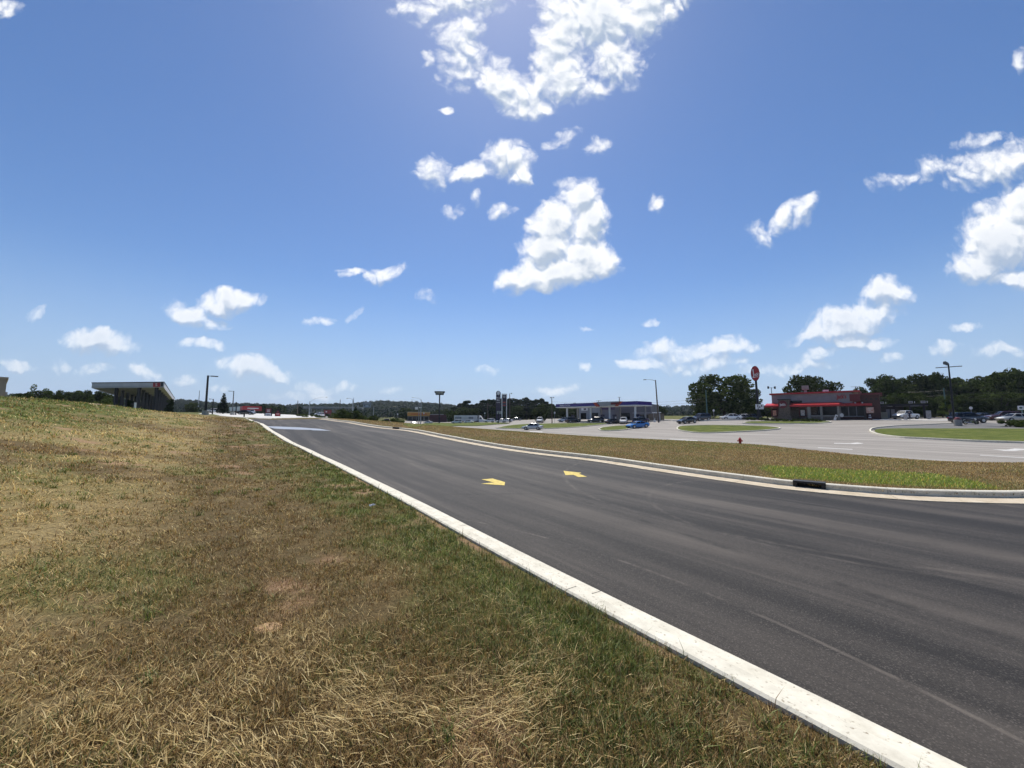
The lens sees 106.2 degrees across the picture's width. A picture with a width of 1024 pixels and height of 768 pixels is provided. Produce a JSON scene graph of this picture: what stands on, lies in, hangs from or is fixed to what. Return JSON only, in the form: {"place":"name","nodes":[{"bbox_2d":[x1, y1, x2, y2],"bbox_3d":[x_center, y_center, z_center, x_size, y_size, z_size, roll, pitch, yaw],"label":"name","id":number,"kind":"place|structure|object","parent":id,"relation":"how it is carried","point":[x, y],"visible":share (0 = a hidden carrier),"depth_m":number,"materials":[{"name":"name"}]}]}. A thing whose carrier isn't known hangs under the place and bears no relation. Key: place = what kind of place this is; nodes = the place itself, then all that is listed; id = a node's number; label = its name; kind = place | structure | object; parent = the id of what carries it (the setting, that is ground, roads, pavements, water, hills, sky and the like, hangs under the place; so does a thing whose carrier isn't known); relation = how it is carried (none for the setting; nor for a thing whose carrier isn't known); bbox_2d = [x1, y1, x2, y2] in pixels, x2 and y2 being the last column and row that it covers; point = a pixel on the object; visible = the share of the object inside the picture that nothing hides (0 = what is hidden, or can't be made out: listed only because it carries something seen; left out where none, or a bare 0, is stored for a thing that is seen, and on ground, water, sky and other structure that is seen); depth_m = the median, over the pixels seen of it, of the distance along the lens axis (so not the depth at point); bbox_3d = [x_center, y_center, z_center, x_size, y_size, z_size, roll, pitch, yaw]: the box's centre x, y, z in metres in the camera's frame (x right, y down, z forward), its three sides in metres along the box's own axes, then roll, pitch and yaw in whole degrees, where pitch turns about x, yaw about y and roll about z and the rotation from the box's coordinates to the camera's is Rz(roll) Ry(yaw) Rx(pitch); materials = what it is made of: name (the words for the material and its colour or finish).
{"place":"outdoors","nodes":[
{"label":"outdoors","id":0,"kind":"place"},
{"bbox_2d":[403,422,505,426],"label":"lawn","id":1,"kind":"structure","parent":0,"point":[462,424],"depth_m":142.92,"materials":[{"name":"green plant"}]},
{"bbox_2d":[446,410,459,421],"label":"tree","id":2,"kind":"object","parent":1,"relation":"on","point":[450,417],"visible":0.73,"depth_m":194.66,"materials":[{"name":"green plant"}]},
{"bbox_2d":[0,395,1023,767],"bbox_3d":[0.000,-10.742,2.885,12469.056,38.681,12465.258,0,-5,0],"label":"ground","id":3,"kind":"structure","parent":0,"point":[52,526],"depth_m":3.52,"materials":[{"name":"brown plant"}]},
{"bbox_2d":[0,377,8,396],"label":"building","id":4,"kind":"structure","parent":3,"relation":"on","point":[3,383],"depth_m":34.40,"materials":[{"name":"beige paint"}]},
{"bbox_2d":[28,384,52,399],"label":"tree","id":5,"kind":"object","parent":3,"relation":"on","point":[45,391],"visible":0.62,"depth_m":83.66,"materials":[{"name":"green plant"}]},
{"bbox_2d":[25,390,66,400],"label":"tree","id":6,"kind":"object","parent":3,"relation":"on","point":[38,393],"visible":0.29,"depth_m":85.07,"materials":[{"name":"green plant"}]},
{"bbox_2d":[60,390,95,402],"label":"oak tree","id":7,"kind":"object","parent":3,"relation":"on","point":[79,395],"visible":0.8,"depth_m":95.60,"materials":[{"name":"green plant"}]},
{"bbox_2d":[73,390,105,401],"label":"oak tree","id":8,"kind":"object","parent":3,"relation":"on","point":[98,394],"visible":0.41,"depth_m":100.94,"materials":[{"name":"green plant"}]},
{"bbox_2d":[93,398,114,405],"bbox_3d":[-65.735,3.511,61.834,2.703,2.537,3.530,3,-6,-28],"label":"shrub","id":9,"kind":"object","parent":3,"relation":"on","point":[105,401],"visible":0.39,"depth_m":61.54,"materials":[{"name":"green plant"}]},
{"bbox_2d":[92,382,174,411],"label":"fuel canopy","id":10,"kind":"object","parent":3,"relation":"on","point":[152,395],"visible":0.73,"depth_m":80.63,"materials":[{"name":"grey metal"}]},
{"bbox_2d":[163,399,174,412],"bbox_3d":[-51.595,3.491,57.960,1.392,2.597,1.309,4,-7,-40],"label":"evergreen shrub","id":11,"kind":"object","parent":3,"relation":"on","point":[169,407],"visible":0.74,"depth_m":57.88,"materials":[{"name":"green plant"}]},
{"bbox_2d":[184,402,199,411],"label":"tree","id":12,"kind":"object","parent":3,"relation":"on","point":[191,407],"visible":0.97,"depth_m":148.90,"materials":[{"name":"green plant"}]},
{"bbox_2d":[202,375,217,414],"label":"lamp post","id":13,"kind":"object","parent":3,"relation":"on","point":[205,411],"visible":0.81,"depth_m":65.90,"materials":[{"name":"black metal"}]},
{"bbox_2d":[215,393,229,413],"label":"conifer tree","id":14,"kind":"object","parent":3,"relation":"on","point":[223,407],"visible":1,"depth_m":119.46,"materials":[{"name":"green plant"}]},
{"bbox_2d":[214,406,261,412],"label":"fuel canopy","id":15,"kind":"object","parent":3,"relation":"on","point":[255,408],"visible":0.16,"depth_m":193.66,"materials":[{"name":"metal"}]},
{"bbox_2d":[200,413,326,418],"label":"forecourt","id":16,"kind":"structure","parent":3,"relation":"on","point":[257,415],"depth_m":80.05,"materials":[{"name":"concrete"}]},
{"bbox_2d":[253,622,281,633],"bbox_3d":[-1.844,1.853,2.880,0.356,0.086,0.293,3,-6,-29],"label":"soil mound","id":17,"kind":"object","parent":3,"relation":"on","point":[267,625],"visible":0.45,"depth_m":2.87,"materials":[{"name":"brown soil"}]},
{"bbox_2d":[269,405,286,413],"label":"oak tree","id":18,"kind":"object","parent":3,"relation":"on","point":[282,409],"visible":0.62,"depth_m":248.17,"materials":[{"name":"green plant"}]},
{"bbox_2d":[303,406,363,414],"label":"building","id":19,"kind":"structure","parent":3,"relation":"on","point":[312,408],"depth_m":280.42,"materials":[{"name":"concrete"}]},
{"bbox_2d":[335,408,348,418],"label":"shrub","id":20,"kind":"object","parent":3,"relation":"on","point":[341,414],"visible":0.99,"depth_m":86.31,"materials":[{"name":"green plant"}]},
{"bbox_2d":[345,411,364,418],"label":"shrub","id":21,"kind":"object","parent":3,"relation":"on","point":[355,414],"visible":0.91,"depth_m":86.50,"materials":[{"name":"green plant"}]},
{"bbox_2d":[398,408,412,418],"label":"tree","id":22,"kind":"object","parent":3,"relation":"on","point":[402,414],"visible":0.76,"depth_m":249.86,"materials":[{"name":"green plant"}]},
{"bbox_2d":[407,412,429,420],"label":"store","id":23,"kind":"structure","parent":3,"relation":"on","point":[412,416],"depth_m":233.03,"materials":[{"name":"beige glass"}]},
{"bbox_2d":[0,402,858,767],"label":"dry straw","id":24,"kind":"object","parent":3,"relation":"on","point":[288,636],"visible":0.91,"depth_m":2.15,"materials":[{"name":"beige plant"}]},
{"bbox_2d":[429,414,446,421],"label":"store","id":25,"kind":"structure","parent":3,"relation":"on","point":[435,418],"depth_m":226.55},
{"bbox_2d":[7,393,947,418],"bbox_3d":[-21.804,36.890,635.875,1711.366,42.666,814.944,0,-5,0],"label":"forest","id":26,"kind":"object","parent":3,"relation":"on","point":[383,409],"visible":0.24,"depth_m":589.08,"materials":[{"name":"green plant"}]},
{"bbox_2d":[477,400,489,418],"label":"pine tree","id":27,"kind":"object","parent":3,"relation":"on","point":[482,404],"visible":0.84,"depth_m":199.85,"materials":[{"name":"green plant"}]},
{"bbox_2d":[482,399,495,417],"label":"pine tree","id":28,"kind":"object","parent":3,"relation":"on","point":[489,401],"visible":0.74,"depth_m":201.53,"materials":[{"name":"green plant"}]},
{"bbox_2d":[519,397,532,419],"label":"pine tree","id":29,"kind":"object","parent":3,"relation":"on","point":[526,401],"visible":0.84,"depth_m":206.90,"materials":[{"name":"green plant"}]},
{"bbox_2d":[558,408,570,417],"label":"tree","id":30,"kind":"object","parent":3,"relation":"on","point":[562,414],"visible":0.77,"depth_m":188.73,"materials":[{"name":"green plant"}]},
{"bbox_2d":[579,407,614,418],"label":"store","id":31,"kind":"structure","parent":3,"relation":"on","point":[584,413],"depth_m":148.47,"materials":[{"name":"metal"}]},
{"bbox_2d":[615,404,658,419],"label":"commercial building","id":32,"kind":"structure","parent":3,"relation":"on","point":[628,412],"depth_m":122.86,"materials":[{"name":"grey"}]},
{"bbox_2d":[329,418,1023,494],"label":"grass","id":33,"kind":"structure","parent":3,"relation":"on","point":[610,440],"depth_m":15.84,"materials":[{"name":"green plant"}]},
{"bbox_2d":[686,388,722,417],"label":"tree","id":34,"kind":"object","parent":3,"relation":"on","point":[697,410],"visible":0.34,"depth_m":120.10,"materials":[{"name":"green plant"}]},
{"bbox_2d":[404,417,1023,462],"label":"parking lot","id":35,"kind":"structure","parent":3,"relation":"on","point":[824,436],"depth_m":50.36,"materials":[{"name":"concrete"}]},
{"bbox_2d":[454,415,483,421],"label":"semi truck","id":36,"kind":"object","parent":35,"relation":"on","point":[468,417],"visible":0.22,"depth_m":189.46,"materials":[{"name":"white paint"}]},
{"bbox_2d":[496,391,500,420],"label":"pylon sign","id":37,"kind":"object","parent":35,"relation":"on","point":[498,400],"visible":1,"depth_m":164.58,"materials":[{"name":"metal"}]},
{"bbox_2d":[502,394,506,422],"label":"price sign","id":38,"kind":"object","parent":35,"relation":"on","point":[504,400],"visible":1,"depth_m":149.82,"materials":[{"name":"metal"}]},
{"bbox_2d":[510,408,522,418],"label":"tree","id":39,"kind":"object","parent":35,"relation":"on","point":[518,414],"visible":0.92,"depth_m":202.95,"materials":[{"name":"green plant"}]},
{"bbox_2d":[521,423,543,429],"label":"moving car","id":40,"kind":"object","parent":35,"relation":"on","point":[536,426],"visible":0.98,"depth_m":84.72,"materials":[{"name":"silver paint"}]},
{"bbox_2d":[532,404,549,420],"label":"tree","id":41,"kind":"object","parent":35,"relation":"on","point":[538,411],"visible":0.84,"depth_m":136.94,"materials":[{"name":"green plant"}]},
{"bbox_2d":[497,423,608,428],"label":"kerb","id":42,"kind":"structure","parent":35,"relation":"on","point":[550,428],"depth_m":97.03,"materials":[{"name":"concrete"}]},
{"bbox_2d":[565,417,580,422],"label":"parked car","id":43,"kind":"object","parent":35,"relation":"on","point":[570,419],"visible":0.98,"depth_m":117.60,"materials":[{"name":"black paint"}]},
{"bbox_2d":[587,417,604,422],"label":"parked car","id":44,"kind":"object","parent":35,"relation":"on","point":[598,419],"visible":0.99,"depth_m":112.65,"materials":[{"name":"white paint"}]},
{"bbox_2d":[556,401,651,418],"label":"fuel canopy","id":45,"kind":"object","parent":35,"relation":"on","point":[620,404],"visible":0.83,"depth_m":114.31,"materials":[{"name":"metal"}]},
{"bbox_2d":[625,421,649,428],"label":"moving car","id":46,"kind":"object","parent":35,"relation":"on","point":[634,424],"visible":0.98,"depth_m":81.83,"materials":[{"name":"blue paint"}]},
{"bbox_2d":[632,417,649,422],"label":"parked car","id":47,"kind":"object","parent":35,"relation":"on","point":[644,419],"visible":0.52,"depth_m":98.75,"materials":[{"name":"blue paint"}]},
{"bbox_2d":[676,416,697,423],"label":"parked car","id":48,"kind":"object","parent":35,"relation":"on","point":[687,419],"visible":1,"depth_m":86.01,"materials":[{"name":"black paint"}]},
{"bbox_2d":[693,413,710,420],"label":"parked car","id":49,"kind":"object","parent":35,"relation":"on","point":[702,416],"visible":0.76,"depth_m":92.06,"materials":[{"name":"blue paint"}]},
{"bbox_2d":[676,425,780,432],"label":"kerb","id":50,"kind":"structure","parent":35,"relation":"on","point":[729,431],"depth_m":66.15,"materials":[{"name":"concrete"}]},
{"bbox_2d":[719,414,741,418],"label":"parked car","id":51,"kind":"object","parent":35,"relation":"on","point":[731,416],"visible":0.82,"depth_m":93.88,"materials":[{"name":"white paint"}]},
{"bbox_2d":[751,366,763,419],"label":"pole sign","id":52,"kind":"object","parent":35,"relation":"on","point":[755,373],"visible":0.98,"depth_m":95.10,"materials":[{"name":"red metal"}]},
{"bbox_2d":[742,421,831,423],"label":"kerb","id":53,"kind":"structure","parent":35,"relation":"on","point":[784,423],"depth_m":79.62,"materials":[{"name":"concrete"}]},
{"bbox_2d":[765,385,881,419],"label":"restaurant","id":54,"kind":"structure","parent":35,"relation":"on","point":[849,405],"depth_m":89.65,"materials":[{"name":"brick"}]},
{"bbox_2d":[848,407,855,415],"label":"window","id":55,"kind":"structure","parent":54,"relation":"in","point":[851,410],"depth_m":86.86,"materials":[{"name":"black glass"}]},
{"bbox_2d":[856,407,863,415],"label":"window","id":56,"kind":"structure","parent":54,"relation":"in","point":[859,410],"depth_m":85.93,"materials":[{"name":"black glass"}]},
{"bbox_2d":[882,393,921,413],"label":"tree","id":57,"kind":"object","parent":35,"relation":"on","point":[900,397],"visible":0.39,"depth_m":100.19,"materials":[{"name":"green plant"}]},
{"bbox_2d":[880,401,927,417],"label":"drive through canopy","id":58,"kind":"object","parent":35,"relation":"on","point":[896,407],"visible":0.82,"depth_m":93.09,"materials":[{"name":"black metal"}]},
{"bbox_2d":[892,411,919,418],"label":"parked car","id":59,"kind":"object","parent":35,"relation":"on","point":[899,414],"visible":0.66,"depth_m":86.05,"materials":[{"name":"white paint"}]},
{"bbox_2d":[893,392,928,413],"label":"tree","id":60,"kind":"object","parent":35,"relation":"on","point":[920,398],"visible":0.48,"depth_m":99.36,"materials":[{"name":"green plant"}]},
{"bbox_2d":[916,397,935,416],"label":"tree","id":61,"kind":"object","parent":35,"relation":"on","point":[927,400],"visible":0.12,"depth_m":100.28,"materials":[{"name":"green plant"}]},
{"bbox_2d":[926,401,945,417],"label":"tree","id":62,"kind":"object","parent":35,"relation":"on","point":[936,406],"visible":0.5,"depth_m":99.67,"materials":[{"name":"green plant"}]},
{"bbox_2d":[933,399,957,416],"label":"tree","id":63,"kind":"object","parent":35,"relation":"on","point":[948,404],"visible":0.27,"depth_m":99.40,"materials":[{"name":"green plant"}]},
{"bbox_2d":[869,423,1023,442],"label":"kerb","id":64,"kind":"structure","parent":35,"relation":"on","point":[967,440],"depth_m":42.20,"materials":[{"name":"concrete"}]},
{"bbox_2d":[936,361,961,423],"bbox_3d":[72.132,1.446,63.129,0.600,10.504,2.900,5,-7,-41],"label":"lamp post","id":65,"kind":"object","parent":35,"relation":"on","point":[950,384],"visible":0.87,"depth_m":63.15,"materials":[{"name":"black metal"}]},
{"bbox_2d":[935,394,970,416],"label":"tree","id":66,"kind":"object","parent":35,"relation":"on","point":[955,399],"visible":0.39,"depth_m":99.61,"materials":[{"name":"green plant"}]},
{"bbox_2d":[947,412,988,422],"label":"parked car","id":67,"kind":"object","parent":35,"relation":"on","point":[966,416],"visible":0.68,"depth_m":65.05,"materials":[{"name":"blue paint"}]},
{"bbox_2d":[957,393,997,413],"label":"tree","id":68,"kind":"object","parent":35,"relation":"on","point":[974,398],"visible":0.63,"depth_m":97.90,"materials":[{"name":"green plant"}]},
{"bbox_2d":[980,391,1023,412],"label":"tree","id":69,"kind":"object","parent":35,"relation":"on","point":[992,398],"visible":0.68,"depth_m":95.86,"materials":[{"name":"green plant"}]},
{"bbox_2d":[985,411,1020,420],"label":"parked car","id":70,"kind":"object","parent":35,"relation":"on","point":[992,417],"visible":0.42,"depth_m":73.43,"materials":[{"name":"red paint"}]},
{"bbox_2d":[995,413,1023,420],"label":"parked car","id":71,"kind":"object","parent":35,"relation":"on","point":[1016,416],"visible":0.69,"depth_m":66.71,"materials":[{"name":"white paint"}]},
{"bbox_2d":[688,374,756,415],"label":"tree","id":72,"kind":"object","parent":3,"relation":"on","point":[730,403],"visible":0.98,"depth_m":112.29,"materials":[{"name":"green plant"}]},
{"bbox_2d":[731,384,762,414],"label":"tree","id":73,"kind":"object","parent":3,"relation":"on","point":[752,392],"visible":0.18,"depth_m":118.93,"materials":[{"name":"green plant"}]},
{"bbox_2d":[760,407,773,417],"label":"tree","id":74,"kind":"object","parent":3,"relation":"on","point":[764,412],"visible":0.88,"depth_m":117.17,"materials":[{"name":"green plant"}]},
{"bbox_2d":[782,374,844,392],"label":"oak tree","id":75,"kind":"object","parent":3,"relation":"on","point":[797,382],"visible":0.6,"depth_m":120.71,"materials":[{"name":"green plant"}]},
{"bbox_2d":[853,374,911,397],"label":"oak tree","id":76,"kind":"object","parent":3,"relation":"on","point":[884,384],"visible":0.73,"depth_m":115.66,"materials":[{"name":"green plant"}]},
{"bbox_2d":[895,377,932,397],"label":"tree","id":77,"kind":"object","parent":3,"relation":"on","point":[912,386],"visible":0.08,"depth_m":119.74,"materials":[{"name":"green plant"}]},
{"bbox_2d":[902,372,955,416],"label":"oak tree","id":78,"kind":"object","parent":3,"relation":"on","point":[926,383],"visible":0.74,"depth_m":115.10,"materials":[{"name":"green plant"}]},
{"bbox_2d":[942,378,979,397],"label":"tree","id":79,"kind":"object","parent":3,"relation":"on","point":[955,381],"visible":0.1,"depth_m":116.93,"materials":[{"name":"green plant"}]},
{"bbox_2d":[959,372,1006,396],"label":"oak tree","id":80,"kind":"object","parent":3,"relation":"on","point":[970,388],"visible":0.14,"depth_m":112.33,"materials":[{"name":"green plant"}]},
{"bbox_2d":[970,368,1023,396],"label":"oak tree","id":81,"kind":"object","parent":3,"relation":"on","point":[982,386],"visible":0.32,"depth_m":105.82,"materials":[{"name":"green plant"}]},
{"bbox_2d":[986,373,1017,392],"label":"tree","id":82,"kind":"object","parent":3,"relation":"on","point":[997,378],"visible":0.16,"depth_m":104.53,"materials":[{"name":"green plant"}]},
{"bbox_2d":[988,371,1023,392],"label":"oak tree","id":83,"kind":"object","parent":3,"relation":"on","point":[1018,383],"visible":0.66,"depth_m":99.96,"materials":[{"name":"green plant"}]},
{"bbox_2d":[0,0,1023,406],"label":"sky","id":84,"kind":"structure","parent":0,"point":[284,202],"materials":[{"name":"blue"}]},
{"bbox_2d":[498,423,607,427],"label":"lawn","id":85,"kind":"structure","parent":0,"point":[554,425],"depth_m":105.95,"materials":[{"name":"green plant"}]},
{"bbox_2d":[600,425,627,429],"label":"lawn","id":86,"kind":"structure","parent":0,"point":[614,427],"depth_m":83.53,"materials":[{"name":"green plant"}]},
{"bbox_2d":[251,419,1023,767],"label":"road","id":87,"kind":"structure","parent":0,"point":[905,619],"depth_m":4.86,"materials":[{"name":"grey asphalt"}]},
{"bbox_2d":[268,426,329,430],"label":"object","id":88,"kind":"structure","parent":87,"relation":"on","point":[296,428],"depth_m":34.90,"materials":[{"name":"white paint"}]},
{"bbox_2d":[482,479,504,484],"bbox_3d":[-0.556,2.816,11.080,0.710,0.014,1.106,0,-5,0],"label":"turn arrow","id":89,"kind":"object","parent":87,"relation":"on","point":[496,482],"visible":1,"depth_m":10.96,"materials":[{"name":"yellow paint"}]},
{"bbox_2d":[564,471,585,476],"bbox_3d":[2.007,2.904,12.443,0.621,0.028,1.227,0,-5,0],"label":"turn arrow","id":90,"kind":"object","parent":87,"relation":"on","point":[577,474],"visible":1,"depth_m":12.49,"materials":[{"name":"yellow paint"}]},
{"bbox_2d":[245,418,965,767],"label":"kerb","id":91,"kind":"structure","parent":87,"relation":"on","point":[855,730],"depth_m":2.69,"materials":[{"name":"concrete"}]},
{"bbox_2d":[321,419,1023,503],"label":"gutter","id":92,"kind":"object","parent":87,"relation":"on","point":[926,498],"visible":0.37,"depth_m":10.13,"materials":[{"name":"concrete"}]},
{"bbox_2d":[322,418,1023,497],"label":"kerb","id":93,"kind":"structure","parent":87,"relation":"on","point":[934,492],"depth_m":10.60,"materials":[{"name":"concrete"}]},
{"bbox_2d":[793,479,825,488],"bbox_3d":[7.635,2.658,9.887,0.664,0.280,0.660,-5,-7,41],"label":"storm drain","id":94,"kind":"object","parent":93,"relation":"in","point":[800,483],"visible":0.63,"depth_m":10.00,"materials":[{"name":"black metal"}]},
{"bbox_2d":[678,425,777,431],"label":"lawn","id":95,"kind":"structure","parent":0,"point":[710,428],"depth_m":71.69,"materials":[{"name":"green plant"}]},
{"bbox_2d":[745,421,829,422],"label":"lawn","id":96,"kind":"structure","parent":0,"point":[786,421],"depth_m":82.31,"materials":[{"name":"green plant"}]},
{"bbox_2d":[872,419,947,420],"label":"pavement","id":97,"kind":"structure","parent":0,"point":[908,419],"depth_m":81.13,"materials":[{"name":"concrete"}]},
{"bbox_2d":[872,423,1023,429],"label":"pavement","id":98,"kind":"structure","parent":0,"point":[984,425],"depth_m":59.87,"materials":[{"name":"concrete"}]},
{"bbox_2d":[1003,419,1023,426],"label":"shrub","id":99,"kind":"object","parent":98,"relation":"on","point":[1016,423],"visible":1,"depth_m":55.46,"materials":[{"name":"green plant"}]},
{"bbox_2d":[936,403,961,414],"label":"tree","id":100,"kind":"object","parent":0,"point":[949,411],"visible":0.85,"depth_m":73.65,"materials":[{"name":"green plant"}]},
{"bbox_2d":[875,428,1023,440],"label":"lawn","id":101,"kind":"structure","parent":0,"point":[1004,434],"depth_m":49.08,"materials":[{"name":"green plant"}]},
{"bbox_2d":[953,417,962,425],"bbox_3d":[69.818,5.891,60.214,0.940,1.300,0.926,0,-5,0],"label":"litter bin","id":102,"kind":"object","parent":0,"point":[957,421],"visible":1,"depth_m":59.94,"materials":[{"name":"concrete"}]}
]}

